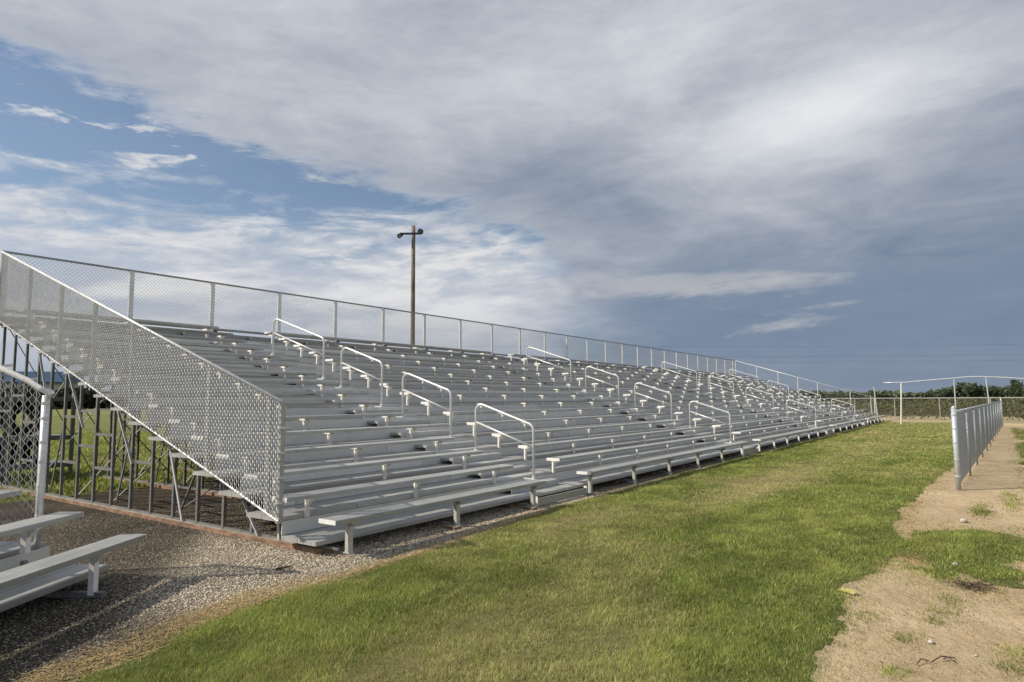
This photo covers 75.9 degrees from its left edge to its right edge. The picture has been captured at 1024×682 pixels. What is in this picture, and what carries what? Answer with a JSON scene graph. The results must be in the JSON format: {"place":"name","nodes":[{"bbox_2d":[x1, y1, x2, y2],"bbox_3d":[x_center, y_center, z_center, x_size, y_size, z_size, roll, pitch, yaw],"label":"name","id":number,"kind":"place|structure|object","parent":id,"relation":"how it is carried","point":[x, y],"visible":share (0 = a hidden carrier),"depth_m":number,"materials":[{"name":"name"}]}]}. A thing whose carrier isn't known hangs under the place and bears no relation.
{"place":"outdoors","nodes":[
{"label":"outdoors","id":0,"kind":"place"},
{"bbox_2d":[0,371,80,407],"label":"barn","id":1,"kind":"structure","parent":0,"point":[58,381],"depth_m":182.32,"materials":[{"name":"metal"}]},
{"bbox_2d":[16,405,460,416],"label":"lawn","id":2,"kind":"structure","parent":0,"point":[55,413],"depth_m":103.34,"materials":[{"name":"green plant"}]},
{"bbox_2d":[2,384,462,409],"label":"hedge","id":3,"kind":"object","parent":2,"relation":"on","point":[89,400],"visible":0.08,"depth_m":155.70,"materials":[{"name":"green plant"}]},
{"bbox_2d":[0,412,785,503],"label":"lawn","id":4,"kind":"structure","parent":0,"point":[57,424],"depth_m":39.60,"materials":[{"name":"green plant"}]},
{"bbox_2d":[0,391,76,480],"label":"fence","id":5,"kind":"object","parent":4,"relation":"on","point":[53,436],"visible":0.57,"depth_m":14.57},
{"bbox_2d":[0,442,19,464],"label":"tyre","id":6,"kind":"object","parent":5,"relation":"on","point":[13,452],"visible":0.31,"depth_m":14.38,"materials":[{"name":"black rubber"}]},
{"bbox_2d":[1,402,40,435],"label":"tyre","id":7,"kind":"object","parent":5,"relation":"on","point":[30,417],"visible":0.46,"depth_m":14.58,"materials":[{"name":"black rubber"}]},
{"bbox_2d":[19,441,38,462],"bbox_3d":[-10.845,2.507,14.851,0.520,0.524,0.524,-4,-6,35],"label":"tyre","id":8,"kind":"object","parent":5,"relation":"on","point":[29,445],"visible":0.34,"depth_m":14.61,"materials":[{"name":"black rubber"}]},
{"bbox_2d":[397,225,422,348],"bbox_3d":[-4.727,-0.529,30.361,1.232,9.850,0.417,0,-5,2],"label":"light pole","id":9,"kind":"object","parent":4,"relation":"on","point":[413,233],"visible":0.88,"depth_m":30.60,"materials":[{"name":"brown wood"}]},
{"bbox_2d":[0,422,876,681],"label":"gravel bed","id":10,"kind":"object","parent":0,"point":[162,498],"visible":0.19,"depth_m":6.76,"materials":[{"name":"grey gravel"}]},
{"bbox_2d":[0,365,145,611],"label":"bleacher","id":11,"kind":"object","parent":10,"relation":"on","point":[29,570],"visible":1,"depth_m":5.67,"materials":[{"name":"metal"}]},
{"bbox_2d":[276,566,291,570],"bbox_3d":[-2.255,2.247,6.496,0.165,0.042,0.044,3,-6,-33],"label":"bark chip","id":12,"kind":"object","parent":10,"relation":"on","point":[279,568],"visible":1,"depth_m":6.47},
{"bbox_2d":[0,250,886,556],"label":"bleacher","id":13,"kind":"object","parent":10,"relation":"on","point":[218,394],"visible":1,"depth_m":12.64,"materials":[{"name":"metal"}]},
{"bbox_2d":[0,0,1023,392],"label":"sky","id":14,"kind":"structure","parent":0,"point":[840,183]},
{"bbox_2d":[19,422,1023,681],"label":"lawn","id":15,"kind":"structure","parent":0,"point":[394,671],"depth_m":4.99,"materials":[{"name":"green plant"}]},
{"bbox_2d":[1,490,1023,681],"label":"straw","id":16,"kind":"object","parent":15,"relation":"on","point":[176,629],"visible":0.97,"depth_m":5.04,"materials":[{"name":"beige plant"}]},
{"bbox_2d":[839,588,855,594],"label":"litter","id":17,"kind":"object","parent":15,"relation":"on","point":[852,591],"visible":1,"depth_m":5.60,"materials":[{"name":"yellow paper"}]},
{"bbox_2d":[883,376,1023,423],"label":"pipe railing","id":18,"kind":"object","parent":15,"relation":"on","point":[944,379],"visible":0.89,"depth_m":39.11,"materials":[{"name":"silver metal"}]},
{"bbox_2d":[71,407,1023,681],"bbox_3d":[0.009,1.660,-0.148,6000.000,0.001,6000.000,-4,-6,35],"label":"ground","id":19,"kind":"structure","parent":0,"point":[993,467],"depth_m":5.15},
{"bbox_2d":[507,417,1023,422],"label":"straw strip","id":20,"kind":"object","parent":19,"relation":"on","point":[938,420],"visible":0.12,"depth_m":47.10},
{"bbox_2d":[873,387,878,418],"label":"fence post","id":21,"kind":"object","parent":20,"relation":"on","point":[875,402],"visible":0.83,"depth_m":49.42,"materials":[{"name":"silver metal"}]},
{"bbox_2d":[651,395,1023,420],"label":"tall weeds","id":22,"kind":"object","parent":19,"relation":"on","point":[921,404],"visible":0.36,"depth_m":57.19,"materials":[{"name":"green plant"}]},
{"bbox_2d":[787,397,1023,422],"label":"chain link fence","id":23,"kind":"object","parent":19,"relation":"on","point":[927,404],"visible":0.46,"depth_m":47.69,"materials":[{"name":"metal"}]},
{"bbox_2d":[791,388,1023,401],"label":"tree line","id":24,"kind":"object","parent":19,"relation":"on","point":[894,394],"visible":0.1,"depth_m":153.91,"materials":[{"name":"green plant"}]},
{"bbox_2d":[828,476,1023,681],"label":"dirt pebbles","id":25,"kind":"object","parent":19,"relation":"on","point":[938,585],"visible":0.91,"depth_m":5.57,"materials":[{"name":"stone"}]},
{"bbox_2d":[916,656,955,664],"bbox_3d":[2.677,2.008,4.124,0.323,0.028,0.067,1,-5,-13],"label":"stick","id":26,"kind":"object","parent":19,"relation":"on","point":[949,657],"visible":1,"depth_m":4.13,"materials":[{"name":"brown wood"}]},
{"bbox_2d":[930,387,963,398],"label":"tree","id":27,"kind":"object","parent":19,"relation":"on","point":[946,392],"visible":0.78,"depth_m":132.28,"materials":[{"name":"green plant"}]},
{"bbox_2d":[960,518,967,522],"bbox_3d":[6.044,2.403,8.774,0.085,0.065,0.125,-4,-6,35],"label":"rock","id":28,"kind":"object","parent":19,"relation":"on","point":[963,520],"visible":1,"depth_m":8.74,"materials":[{"name":"white stone"}]},
{"bbox_2d":[941,577,998,591],"bbox_3d":[4.023,2.117,5.705,0.370,0.076,0.349,0,-5,0],"label":"twig clump","id":29,"kind":"object","parent":19,"relation":"on","point":[970,585],"visible":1,"depth_m":5.70,"materials":[{"name":"brown plant"}]},
{"bbox_2d":[950,381,995,398],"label":"tree","id":30,"kind":"object","parent":19,"relation":"on","point":[970,389],"visible":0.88,"depth_m":129.72,"materials":[{"name":"green plant"}]},
{"bbox_2d":[951,398,1002,490],"bbox_3d":[18.171,2.988,24.904,0.103,1.620,33.186,-4,-6,38],"label":"chain link fence","id":31,"kind":"object","parent":19,"relation":"on","point":[975,429],"visible":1,"depth_m":15.88,"materials":[{"name":"silver metal"}]},
{"bbox_2d":[985,385,1011,396],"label":"tree","id":32,"kind":"object","parent":19,"relation":"on","point":[1000,392],"visible":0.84,"depth_m":128.43,"materials":[{"name":"green plant"}]},
{"bbox_2d":[1008,379,1023,396],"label":"tree","id":33,"kind":"object","parent":19,"relation":"on","point":[1017,388],"visible":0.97,"depth_m":126.22,"materials":[{"name":"green plant"}]},
{"bbox_2d":[482,344,1007,346],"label":"power line","id":34,"kind":"object","parent":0,"point":[751,346],"visible":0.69,"depth_m":230.69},
{"bbox_2d":[725,360,995,362],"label":"power line","id":35,"kind":"object","parent":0,"point":[894,361],"visible":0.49,"depth_m":230.19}
]}

